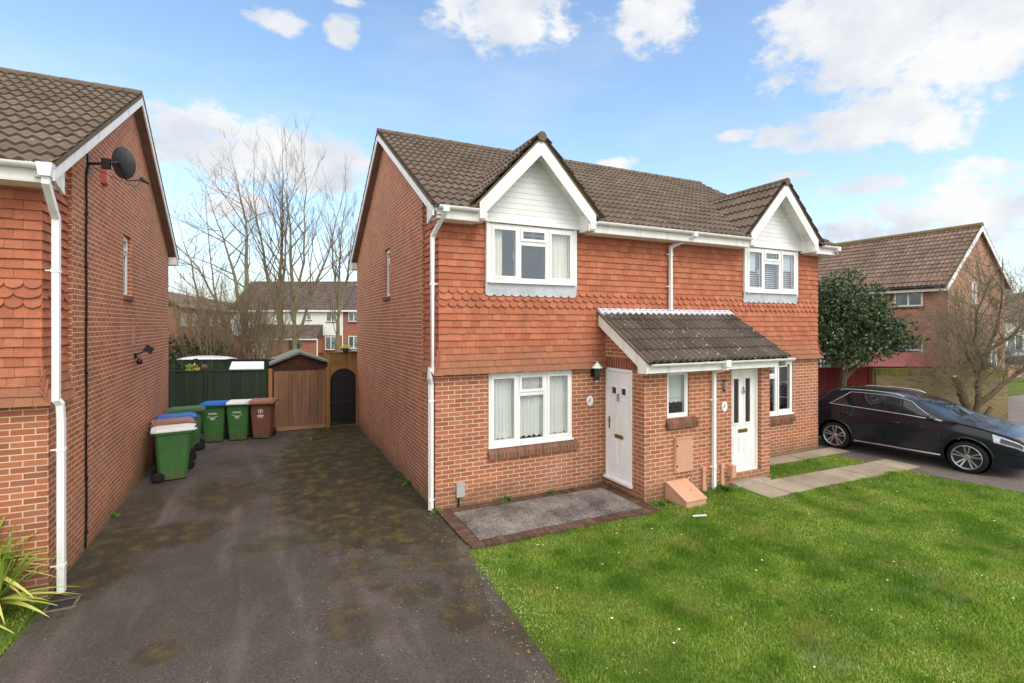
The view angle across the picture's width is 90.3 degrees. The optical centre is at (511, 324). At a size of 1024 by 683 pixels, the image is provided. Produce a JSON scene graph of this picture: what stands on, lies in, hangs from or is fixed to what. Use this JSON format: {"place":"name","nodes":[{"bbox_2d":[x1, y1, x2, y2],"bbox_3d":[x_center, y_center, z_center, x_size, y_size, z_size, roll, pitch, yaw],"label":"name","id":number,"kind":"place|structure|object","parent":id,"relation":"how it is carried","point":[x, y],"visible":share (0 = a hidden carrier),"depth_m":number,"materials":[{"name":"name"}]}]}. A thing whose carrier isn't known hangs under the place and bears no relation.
{"place":"outdoors","nodes":[
{"label":"outdoors","id":0,"kind":"place"},
{"bbox_2d":[0,601,43,655],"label":"lawn","id":1,"kind":"structure","parent":0,"point":[16,627],"depth_m":5.43,"materials":[{"name":"green plant"}]},
{"bbox_2d":[0,516,82,633],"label":"cordyline","id":2,"kind":"object","parent":1,"relation":"on","point":[8,582],"visible":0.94,"depth_m":5.48,"materials":[{"name":"green plant"}]},
{"bbox_2d":[0,424,562,682],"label":"driveway","id":3,"kind":"structure","parent":0,"point":[187,587],"depth_m":6.08,"materials":[{"name":"grey asphalt"}]},
{"bbox_2d":[41,596,80,613],"bbox_3d":[-5.058,3.154,5.723,0.280,0.022,0.260,0,0,-26],"label":"drain grate","id":4,"kind":"object","parent":3,"relation":"on","point":[65,600],"visible":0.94,"depth_m":5.72,"materials":[{"name":"metal"}]},
{"bbox_2d":[111,511,121,516],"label":"weed","id":5,"kind":"object","parent":3,"relation":"on","point":[114,514],"visible":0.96,"depth_m":8.37,"materials":[{"name":"green plant"}]},
{"bbox_2d":[150,416,194,468],"bbox_3d":[-7.417,2.623,11.139,0.814,1.061,0.690,0,0,-36],"label":"wheelie bin","id":6,"kind":"object","parent":3,"relation":"on","point":[171,421],"visible":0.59,"depth_m":11.07,"materials":[{"name":"brown plastic"}]},
{"bbox_2d":[150,423,196,483],"bbox_3d":[-6.941,2.628,10.461,0.790,1.051,0.644,0,0,-34],"label":"wheelie bin","id":7,"kind":"object","parent":3,"relation":"on","point":[172,442],"visible":1,"depth_m":10.25,"materials":[{"name":"green plastic"}]},
{"bbox_2d":[156,412,196,459],"bbox_3d":[-7.776,2.628,11.814,0.790,1.051,0.644,0,0,-34],"label":"wheelie bin","id":8,"kind":"object","parent":3,"relation":"on","point":[192,451],"visible":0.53,"depth_m":11.78,"materials":[{"name":"blue plastic"}]},
{"bbox_2d":[167,405,205,449],"bbox_3d":[-8.177,2.623,12.797,0.814,1.061,0.690,0,0,-32],"label":"wheelie bin","id":9,"kind":"object","parent":3,"relation":"on","point":[198,443],"visible":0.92,"depth_m":12.70,"materials":[{"name":"green plastic"}]},
{"bbox_2d":[199,400,228,441],"bbox_3d":[-8.020,2.628,13.755,0.644,1.051,0.790,0,0,-18],"label":"wheelie bin","id":10,"kind":"object","parent":3,"relation":"on","point":[214,418],"visible":0.87,"depth_m":13.53,"materials":[{"name":"green plastic"}]},
{"bbox_2d":[169,369,267,433],"bbox_3d":[-8.392,2.225,14.659,2.664,1.860,0.090,0,0,-9],"label":"board fence","id":11,"kind":"object","parent":3,"relation":"on","point":[191,387],"visible":0.41,"depth_m":14.64,"materials":[{"name":"green wood"}]},
{"bbox_2d":[225,399,252,439],"bbox_3d":[-7.490,2.628,13.989,0.644,1.051,0.790,0,0,-16],"label":"wheelie bin","id":12,"kind":"object","parent":3,"relation":"on","point":[238,418],"visible":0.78,"depth_m":13.76,"materials":[{"name":"green plastic"}]},
{"bbox_2d":[246,397,278,437],"bbox_3d":[-6.944,2.623,14.185,0.690,1.061,0.814,0,0,-14],"label":"wheelie bin","id":13,"kind":"object","parent":3,"relation":"on","point":[262,411],"visible":1,"depth_m":13.97,"materials":[{"name":"brown plastic"}]},
{"bbox_2d":[268,369,271,397],"bbox_3d":[-7.011,2.235,14.778,0.100,1.880,0.100,0,0,-26],"label":"gate post","id":14,"kind":"object","parent":3,"relation":"on","point":[269,383],"visible":0.43,"depth_m":14.73,"materials":[{"name":"orange wood"}]},
{"bbox_2d":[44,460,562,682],"bbox_3d":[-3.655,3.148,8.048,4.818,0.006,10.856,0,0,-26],"label":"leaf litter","id":15,"kind":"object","parent":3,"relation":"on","point":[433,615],"visible":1,"depth_m":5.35,"materials":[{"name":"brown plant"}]},
{"bbox_2d":[325,367,329,427],"bbox_3d":[-5.624,2.245,15.522,0.115,1.860,0.110,0,0,-26],"label":"gate post","id":16,"kind":"object","parent":3,"relation":"on","point":[327,397],"visible":1,"depth_m":15.48,"materials":[{"name":"orange wood"}]},
{"bbox_2d":[274,370,324,430],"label":"board gate","id":17,"kind":"structure","parent":16,"relation":"attached to","point":[302,399],"depth_m":15.19,"materials":[{"name":"orange wood"}]},
{"bbox_2d":[330,364,356,424],"bbox_3d":[-5.206,2.205,15.774,0.776,1.900,0.120,0,0,-26],"label":"gate surround","id":18,"kind":"object","parent":3,"relation":"on","point":[333,369],"visible":1,"depth_m":15.88,"materials":[{"name":"orange wood"}]},
{"bbox_2d":[331,368,355,425],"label":"arched gate","id":19,"kind":"structure","parent":18,"relation":"attached to","point":[343,395],"depth_m":15.78,"materials":[{"name":"black wood"}]},
{"bbox_2d":[430,508,440,514],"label":"weed","id":20,"kind":"object","parent":3,"relation":"on","point":[434,511],"visible":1,"depth_m":8.45,"materials":[{"name":"green plant"}]},
{"bbox_2d":[227,281,356,357],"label":"terraced houses","id":21,"kind":"structure","parent":0,"point":[318,333],"depth_m":47.93,"materials":[{"name":"paint"}]},
{"bbox_2d":[296,340,301,350],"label":"door","id":22,"kind":"structure","parent":21,"relation":"in","point":[299,345],"depth_m":47.85,"materials":[{"name":"white plastic"}]},
{"bbox_2d":[324,337,335,350],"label":"window","id":23,"kind":"structure","parent":21,"relation":"in","point":[329,341],"depth_m":47.92,"materials":[{"name":"white plastic"}]},
{"bbox_2d":[326,312,336,321],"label":"window","id":24,"kind":"structure","parent":21,"relation":"in","point":[328,318],"depth_m":47.92,"materials":[{"name":"white plastic"}]},
{"bbox_2d":[348,312,356,321],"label":"window","id":25,"kind":"structure","parent":21,"relation":"in","point":[352,316],"depth_m":47.92,"materials":[{"name":"white plastic"}]},
{"bbox_2d":[348,336,356,349],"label":"window","id":26,"kind":"structure","parent":21,"relation":"in","point":[352,340],"depth_m":47.92,"materials":[{"name":"white plastic"}]},
{"bbox_2d":[340,344,350,351],"bbox_3d":[-6.019,0.860,18.386,0.391,0.270,0.376,0,0,-26],"label":"planter","id":27,"kind":"object","parent":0,"point":[344,349],"visible":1,"depth_m":18.30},
{"bbox_2d":[0,352,1023,657],"bbox_3d":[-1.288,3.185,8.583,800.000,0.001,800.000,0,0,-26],"label":"ground","id":28,"kind":"structure","parent":0,"point":[1016,388],"depth_m":12.04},
{"bbox_2d":[0,67,178,605],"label":"neighbour house","id":29,"kind":"structure","parent":28,"relation":"on","point":[54,130],"depth_m":6.87,"materials":[{"name":"brick"}]},
{"bbox_2d":[84,163,89,548],"bbox_3d":[-5.953,0.422,7.133,0.042,5.388,0.162,0,0,-26],"label":"cable run","id":30,"kind":"object","parent":29,"relation":"attached to","point":[86,372],"visible":1,"depth_m":7.10,"materials":[{"name":"black plastic"}]},
{"bbox_2d":[101,168,108,185],"bbox_3d":[-6.306,-2.335,7.897,0.072,0.340,0.180,0,0,-26],"label":"alarm box","id":31,"kind":"object","parent":29,"relation":"attached to","point":[104,179],"visible":0.58,"depth_m":7.83,"materials":[{"name":"red plastic"}]},
{"bbox_2d":[86,147,148,186],"bbox_3d":[-5.725,-2.339,7.516,0.370,0.529,0.857,0,0,26],"label":"satellite dish","id":32,"kind":"object","parent":29,"relation":"attached to","point":[121,161],"visible":0.99,"depth_m":7.46,"materials":[{"name":"black metal"}]},
{"bbox_2d":[124,236,127,294],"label":"slit window","id":33,"kind":"structure","parent":29,"relation":"in","point":[125,238],"depth_m":9.49,"materials":[{"name":"white plastic"}]},
{"bbox_2d":[134,345,153,363],"bbox_3d":[-7.204,0.591,9.960,0.220,0.369,0.397,0,0,24],"label":"floodlight","id":34,"kind":"object","parent":29,"relation":"attached to","point":[148,349],"visible":1,"depth_m":9.94,"materials":[{"name":"black plastic"}]},
{"bbox_2d":[168,291,231,358],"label":"brick house","id":35,"kind":"structure","parent":28,"relation":"on","point":[170,307],"depth_m":44.87,"materials":[{"name":"brown brick"}]},
{"bbox_2d":[168,329,240,359],"bbox_3d":[-14.163,1.411,22.173,4.544,2.460,2.377,0,0,0],"label":"evergreen shrub","id":36,"kind":"object","parent":28,"relation":"on","point":[177,351],"visible":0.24,"depth_m":21.92,"materials":[{"name":"green plant"}]},
{"bbox_2d":[179,355,236,358],"bbox_3d":[-12.839,2.216,20.222,4.390,1.938,1.829,0,0,0],"label":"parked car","id":37,"kind":"object","parent":28,"relation":"on","point":[208,357],"visible":0.12,"depth_m":19.90,"materials":[{"name":"white paint"}]},
{"bbox_2d":[168,162,263,351],"bbox_3d":[-15.131,-2.416,24.352,6.490,11.209,6.644,0,0,0],"label":"bare tree","id":38,"kind":"object","parent":28,"relation":"on","point":[198,268],"visible":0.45,"depth_m":24.14,"materials":[{"name":"brown plant"}]},
{"bbox_2d":[168,229,279,357],"bbox_3d":[-13.213,-0.446,21.931,5.213,7.220,5.262,0,0,0],"label":"bare shrub","id":39,"kind":"object","parent":28,"relation":"on","point":[198,326],"visible":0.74,"depth_m":21.75,"materials":[{"name":"brown plant"}]},
{"bbox_2d":[168,358,282,410],"bbox_3d":[-9.012,2.110,15.814,3.881,2.090,0.090,0,0,-4],"label":"board fence","id":40,"kind":"object","parent":28,"relation":"on","point":[218,364],"visible":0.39,"depth_m":15.79,"materials":[{"name":"green wood"}]},
{"bbox_2d":[168,359,200,370],"bbox_3d":[-9.741,1.339,15.222,1.101,0.610,0.318,0,0,0],"label":"evergreen shrub","id":41,"kind":"object","parent":40,"relation":"attached to","point":[180,367],"visible":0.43,"depth_m":15.22,"materials":[{"name":"green plant"}]},
{"bbox_2d":[185,363,200,369],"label":"evergreen shrub","id":42,"kind":"object","parent":40,"relation":"attached to","point":[194,368],"visible":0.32,"depth_m":15.03,"materials":[{"name":"yellow plant"}]},
{"bbox_2d":[229,361,263,369],"bbox_3d":[-8.019,1.250,15.462,1.044,0.210,0.496,0,0,-11],"label":"white board","id":43,"kind":"object","parent":40,"relation":"on","point":[247,365],"visible":0.9,"depth_m":15.43,"materials":[{"name":"plastic"}]},
{"bbox_2d":[168,124,297,358],"bbox_3d":[-13.427,-3.406,24.799,5.874,13.182,6.525,0,0,0],"label":"bare tree","id":44,"kind":"object","parent":28,"relation":"on","point":[246,244],"visible":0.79,"depth_m":24.24,"materials":[{"name":"grey plant"}]},
{"bbox_2d":[181,252,313,358],"bbox_3d":[-11.123,-0.155,21.836,5.175,6.639,5.433,0,0,0],"label":"bare shrub","id":45,"kind":"object","parent":28,"relation":"on","point":[259,317],"visible":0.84,"depth_m":21.55,"materials":[{"name":"brown plant"}]},
{"bbox_2d":[212,115,324,354],"bbox_3d":[-12.319,-3.868,25.844,5.378,14.090,3.922,0,0,30],"label":"bare tree","id":46,"kind":"object","parent":28,"relation":"on","point":[282,225],"visible":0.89,"depth_m":25.83,"materials":[{"name":"grey plant"}]},
{"bbox_2d":[240,309,303,358],"bbox_3d":[-9.579,1.122,20.422,2.696,4.080,2.632,0,0,41],"label":"bare shrub","id":47,"kind":"object","parent":28,"relation":"on","point":[268,349],"visible":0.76,"depth_m":20.38,"materials":[{"name":"brown plant"}]},
{"bbox_2d":[269,349,330,427],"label":"garden shed","id":48,"kind":"structure","parent":28,"relation":"on","point":[295,360],"depth_m":15.36,"materials":[{"name":"brown wood"}]},
{"bbox_2d":[249,114,360,349],"bbox_3d":[-10.464,-3.808,25.505,6.173,13.948,4.734,0,0,21],"label":"bare tree","id":49,"kind":"object","parent":28,"relation":"on","point":[291,268],"visible":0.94,"depth_m":26.04,"materials":[{"name":"grey plant"}]},
{"bbox_2d":[318,352,356,411],"bbox_3d":[-4.869,2.065,18.960,4.400,2.180,0.090,0,0,-26],"label":"board fence","id":50,"kind":"object","parent":28,"relation":"on","point":[342,358],"visible":0.08,"depth_m":18.32,"materials":[{"name":"orange wood"}]},
{"bbox_2d":[320,177,358,351],"bbox_3d":[-10.184,-2.916,30.205,3.688,12.175,3.051,0,0,23],"label":"bare tree","id":51,"kind":"object","parent":28,"relation":"on","point":[339,298],"visible":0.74,"depth_m":29.97,"materials":[{"name":"grey plant"}]},
{"bbox_2d":[437,483,660,551],"bbox_3d":[0.626,3.159,8.591,3.430,0.061,1.635,0,0,-26],"label":"door apron","id":52,"kind":"object","parent":28,"relation":"on","point":[490,524],"depth_m":8.42,"materials":[{"name":"concrete"}]},
{"bbox_2d":[502,495,511,501],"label":"weed","id":53,"kind":"object","parent":52,"relation":"on","point":[507,498],"visible":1,"depth_m":9.05,"materials":[{"name":"green plant"}]},
{"bbox_2d":[349,128,841,510],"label":"semi detached house","id":54,"kind":"structure","parent":28,"relation":"on","point":[648,297],"depth_m":9.88,"materials":[{"name":"brick"}]},
{"bbox_2d":[387,249,389,295],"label":"slit window","id":55,"kind":"structure","parent":54,"relation":"in","point":[388,251],"depth_m":12.23,"materials":[{"name":"white plastic"}]},
{"bbox_2d":[456,482,464,506],"bbox_3d":[-0.886,2.953,8.735,0.155,0.465,0.082,0,0,-26],"label":"telephone box","id":56,"kind":"object","parent":54,"relation":"attached to","point":[460,489],"visible":0.86,"depth_m":8.70,"materials":[{"name":"white plastic"}]},
{"bbox_2d":[495,230,501,275],"bbox_3d":[-0.304,-1.270,9.091,0.294,0.980,0.047,0,0,-26],"label":"curtain","id":57,"kind":"object","parent":54,"relation":"hanging from","point":[498,252],"visible":0.43,"depth_m":9.13,"materials":[{"name":"white fabric"}]},
{"bbox_2d":[494,376,565,439],"bbox_3d":[0.324,1.524,9.503,1.654,1.180,0.061,0,0,-26],"label":"net curtain","id":58,"kind":"object","parent":54,"relation":"hanging from","point":[530,415],"visible":0.72,"depth_m":9.50,"materials":[{"name":"white fabric"}]},
{"bbox_2d":[488,370,573,448],"bbox_3d":[0.360,1.540,9.416,1.767,1.328,0.117,0,0,-26],"label":"window","id":59,"kind":"structure","parent":54,"relation":"in","point":[517,377],"depth_m":9.40,"materials":[{"name":"white plastic"}]},
{"bbox_2d":[488,223,575,285],"bbox_3d":[0.378,-1.255,9.345,1.791,1.050,0.157,0,0,-26],"label":"window","id":60,"kind":"structure","parent":54,"relation":"in","point":[546,243],"depth_m":9.29,"materials":[{"name":"white plastic"}]},
{"bbox_2d":[552,235,567,278],"bbox_3d":[0.931,-1.270,9.692,0.442,0.980,0.053,0,0,-26],"label":"curtain","id":61,"kind":"object","parent":54,"relation":"hanging from","point":[559,256],"visible":0.72,"depth_m":9.69,"materials":[{"name":"white fabric"}]},
{"bbox_2d":[587,396,592,405],"bbox_3d":[1.525,1.495,9.934,0.144,0.200,0.022,0,0,-26],"label":"number plaque","id":62,"kind":"object","parent":54,"relation":"attached to","point":[589,400],"visible":1,"depth_m":9.93,"materials":[{"name":"white plastic"}]},
{"bbox_2d":[591,361,602,381],"bbox_3d":[1.627,0.917,9.883,0.210,0.415,0.308,0,0,-26],"label":"wall lantern","id":63,"kind":"object","parent":54,"relation":"attached to","point":[596,370],"depth_m":9.80,"materials":[{"name":"black plastic"}]},
{"bbox_2d":[603,367,632,488],"bbox_3d":[2.029,1.920,9.673,0.120,2.150,0.850,0,0,-26],"label":"door","id":64,"kind":"structure","parent":54,"relation":"in","point":[618,384],"depth_m":9.67,"materials":[{"name":"white plastic"}]},
{"bbox_2d":[669,375,681,402],"bbox_3d":[3.012,1.185,9.468,0.460,0.541,0.015,0,0,-26],"label":"roller blind","id":65,"kind":"object","parent":54,"relation":"attached to","point":[675,388],"visible":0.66,"depth_m":9.49,"materials":[{"name":"white fabric"}]},
{"bbox_2d":[667,372,687,417],"bbox_3d":[3.028,1.290,9.434,0.540,0.850,0.072,0,0,-26],"label":"porch window","id":66,"kind":"structure","parent":54,"relation":"in","point":[684,412],"depth_m":9.49,"materials":[{"name":"white plastic"}]},
{"bbox_2d":[674,436,693,473],"bbox_3d":[3.163,2.397,9.385,0.430,0.655,0.058,0,0,-26],"label":"meter cupboard","id":67,"kind":"object","parent":54,"relation":"attached to","point":[683,453],"visible":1,"depth_m":9.36,"materials":[{"name":"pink plastic"}]},
{"bbox_2d":[701,466,706,491],"bbox_3d":[3.630,2.920,9.614,0.120,0.470,0.057,0,0,-26],"label":"pipe cover","id":68,"kind":"object","parent":54,"relation":"attached to","point":[703,478],"visible":0.96,"depth_m":9.60,"materials":[{"name":"pink plastic"}]},
{"bbox_2d":[719,462,724,485],"bbox_3d":[4.062,2.915,9.823,0.120,0.480,0.057,0,0,-26],"label":"pipe cover","id":69,"kind":"object","parent":54,"relation":"attached to","point":[722,466],"visible":0.82,"depth_m":9.80,"materials":[{"name":"pink plastic"}]},
{"bbox_2d":[722,401,726,411],"bbox_3d":[4.123,1.595,9.870,0.144,0.200,0.022,0,0,-26],"label":"number plaque","id":70,"kind":"object","parent":54,"relation":"attached to","point":[724,406],"visible":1,"depth_m":9.86,"materials":[{"name":"white plastic"}]},
{"bbox_2d":[723,380,726,390],"bbox_3d":[4.122,1.185,9.848,0.080,0.220,0.064,0,0,-26],"label":"wall light","id":71,"kind":"object","parent":54,"relation":"attached to","point":[724,385],"visible":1,"depth_m":9.82,"materials":[{"name":"black plastic"}]},
{"bbox_2d":[727,464,735,477],"bbox_3d":[4.261,2.845,9.884,0.122,0.220,0.120,0,0,-26],"label":"boiler box","id":72,"kind":"object","parent":54,"relation":"attached to","point":[731,470],"visible":1,"depth_m":9.85,"materials":[{"name":"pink plastic"}]},
{"bbox_2d":[732,368,757,471],"bbox_3d":[4.639,1.920,10.237,0.890,2.150,0.120,0,0,-26],"label":"door","id":73,"kind":"structure","parent":54,"relation":"in","point":[745,381],"depth_m":10.27,"materials":[{"name":"white plastic"}]},
{"bbox_2d":[750,254,788,287],"bbox_3d":[6.132,-1.270,12.233,1.740,0.970,0.050,0,0,-26],"label":"venetian blind","id":74,"kind":"object","parent":54,"relation":"attached to","point":[768,274],"visible":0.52,"depth_m":12.26,"materials":[{"name":"white plastic"}]},
{"bbox_2d":[750,252,790,271],"bbox_3d":[6.125,-1.460,12.189,1.630,0.510,0.004,0,0,-26],"label":"curtain","id":75,"kind":"object","parent":54,"relation":"attached to","point":[786,263],"visible":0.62,"depth_m":12.45,"materials":[{"name":"white fabric"}]},
{"bbox_2d":[743,247,797,294],"bbox_3d":[6.172,-1.255,12.152,1.791,1.050,0.157,0,0,-26],"label":"window","id":76,"kind":"structure","parent":54,"relation":"in","point":[779,254],"depth_m":12.10,"materials":[{"name":"white plastic"}]},
{"bbox_2d":[770,367,782,406],"bbox_3d":[6.070,1.473,12.325,1.620,1.097,0.050,0,0,-26],"label":"venetian blind","id":77,"kind":"object","parent":54,"relation":"attached to","point":[779,391],"visible":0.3,"depth_m":12.61,"materials":[{"name":"white plastic"}]},
{"bbox_2d":[770,361,793,415],"bbox_3d":[6.128,1.540,12.210,1.767,1.328,0.117,0,0,-26],"label":"window","id":78,"kind":"structure","parent":54,"relation":"in","point":[774,375],"depth_m":12.35,"materials":[{"name":"white plastic"}]},
{"bbox_2d":[818,250,943,387],"bbox_3d":[11.362,0.366,16.775,4.370,5.589,2.600,0,0,0],"label":"holly tree","id":79,"kind":"object","parent":28,"relation":"on","point":[854,316],"visible":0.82,"depth_m":16.29,"materials":[{"name":"green plant"}]},
{"bbox_2d":[813,436,1023,491],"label":"parking bay","id":80,"kind":"object","parent":28,"relation":"on","point":[1010,479],"visible":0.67,"depth_m":11.23,"materials":[{"name":"grey asphalt"}]},
{"bbox_2d":[818,366,871,395],"bbox_3d":[10.164,2.295,17.798,4.316,1.720,0.090,0,0,11],"label":"board fence","id":81,"kind":"object","parent":80,"relation":"on","point":[828,378],"visible":0.14,"depth_m":17.59,"materials":[{"name":"red wood"}]},
{"bbox_2d":[818,385,1023,473],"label":"parked car","id":82,"kind":"object","parent":80,"relation":"on","point":[960,438],"visible":0.98,"depth_m":11.65,"materials":[{"name":"black paint"}]},
{"bbox_2d":[897,223,1023,414],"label":"bare tree","id":83,"kind":"object","parent":28,"relation":"on","point":[958,382],"visible":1,"depth_m":15.68,"materials":[{"name":"brown plant"}]},
{"bbox_2d":[909,259,1017,369],"bbox_3d":[16.936,0.304,18.848,4.142,5.720,3.592,0,0,0],"label":"bare shrub","id":84,"kind":"object","parent":28,"relation":"on","point":[947,327],"visible":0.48,"depth_m":18.95,"materials":[{"name":"brown plant"}]},
{"bbox_2d":[1005,349,1023,364],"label":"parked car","id":85,"kind":"object","parent":28,"relation":"on","point":[1015,357],"visible":0.09,"depth_m":31.15,"materials":[{"name":"grey paint"}]},
{"bbox_2d":[1011,377,1023,381],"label":"grass verge","id":86,"kind":"object","parent":28,"relation":"on","point":[1018,379],"depth_m":29.16,"materials":[{"name":"green plant"}]},
{"bbox_2d":[1005,365,1023,377],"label":"garden wall","id":87,"kind":"structure","parent":86,"relation":"on","point":[1011,371],"depth_m":30.19,"materials":[{"name":"brick"}]},
{"bbox_2d":[0,0,1023,302],"label":"sky","id":88,"kind":"structure","parent":0,"point":[883,117],"materials":[{"name":"blue"}]},
{"bbox_2d":[462,450,1023,682],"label":"lawn","id":89,"kind":"structure","parent":0,"point":[476,559],"depth_m":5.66,"materials":[{"name":"green plant"}]},
{"bbox_2d":[655,501,685,510],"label":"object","id":90,"kind":"structure","parent":89,"relation":"on","point":[674,506],"depth_m":8.83,"materials":[{"name":"green plant"}]},
{"bbox_2d":[665,477,707,507],"bbox_3d":[3.167,2.993,9.113,0.649,0.364,0.540,0,0,-26],"label":"gas meter box","id":91,"kind":"object","parent":89,"relation":"on","point":[685,493],"visible":0.98,"depth_m":9.01,"materials":[{"name":"pink plastic"}]},
{"bbox_2d":[715,484,733,491],"bbox_3d":[3.999,3.080,9.611,0.370,0.149,0.309,0,0,-26],"label":"weed","id":92,"kind":"object","parent":89,"relation":"on","point":[727,488],"visible":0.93,"depth_m":9.59,"materials":[{"name":"green plant"}]},
{"bbox_2d":[770,447,848,464],"bbox_3d":[6.688,3.165,12.075,3.588,0.039,0.469,0,0,-26],"label":"paving strip","id":93,"kind":"object","parent":89,"relation":"on","point":[794,457],"visible":0.67,"depth_m":12.21,"materials":[{"name":"concrete"}]},
{"bbox_2d":[743,459,919,497],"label":"paving path","id":94,"kind":"structure","parent":89,"relation":"on","point":[775,488],"depth_m":10.39,"materials":[{"name":"concrete"}]},
{"bbox_2d":[818,222,1013,368],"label":"brick house","id":95,"kind":"structure","parent":0,"point":[898,264],"depth_m":21.55,"materials":[{"name":"brown brick"}]},
{"bbox_2d":[818,347,832,366],"bbox_3d":[14.967,1.855,24.679,0.050,2.200,1.400,0,0,-26],"label":"window","id":96,"kind":"structure","parent":95,"relation":"in","point":[827,365],"depth_m":24.52,"materials":[{"name":"white plastic"}]},
{"bbox_2d":[891,341,922,351],"bbox_3d":[16.562,1.305,21.385,0.050,1.200,1.200,0,0,-26],"label":"window","id":97,"kind":"structure","parent":95,"relation":"in","point":[916,349],"depth_m":21.17,"materials":[{"name":"white plastic"}]},
{"bbox_2d":[892,292,924,307],"bbox_3d":[16.577,-1.210,21.309,0.090,1.070,1.170,0,0,-26],"label":"window","id":98,"kind":"structure","parent":95,"relation":"in","point":[905,299],"depth_m":21.28,"materials":[{"name":"white plastic"}]},
{"bbox_2d":[971,282,976,306],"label":"window","id":99,"kind":"structure","parent":95,"relation":"in","point":[973,286],"depth_m":20.98,"materials":[{"name":"white plastic"}]},
{"bbox_2d":[985,344,996,368],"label":"window","id":100,"kind":"structure","parent":95,"relation":"in","point":[994,357],"depth_m":21.69,"materials":[{"name":"white plastic"}]},
{"bbox_2d":[1005,293,1023,349],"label":"white house","id":101,"kind":"structure","parent":0,"point":[1012,344],"depth_m":44.46,"materials":[{"name":"paint"}]},
{"bbox_2d":[1007,335,1022,348],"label":"window","id":102,"kind":"structure","parent":101,"relation":"in","point":[1011,344],"depth_m":44.46,"materials":[{"name":"white plastic"}]},
{"bbox_2d":[1008,395,1023,425],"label":"road","id":103,"kind":"structure","parent":0,"point":[1015,409],"depth_m":18.94,"materials":[{"name":"grey asphalt"}]},
{"bbox_2d":[825,352,958,384],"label":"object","id":104,"kind":"structure","parent":103,"relation":"on","point":[895,362],"depth_m":19.56,"materials":[{"name":"red brick"}]},
{"bbox_2d":[873,368,1007,419],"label":"garden wall","id":105,"kind":"structure","parent":103,"relation":"on","point":[998,402],"depth_m":16.94,"materials":[{"name":"brick"}]},
{"bbox_2d":[952,360,1001,369],"bbox_3d":[17.215,1.751,18.777,1.688,1.170,1.136,0,0,0],"label":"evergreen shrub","id":106,"kind":"object","parent":103,"relation":"on","point":[979,368],"visible":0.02,"depth_m":18.56,"materials":[{"name":"green plant"}]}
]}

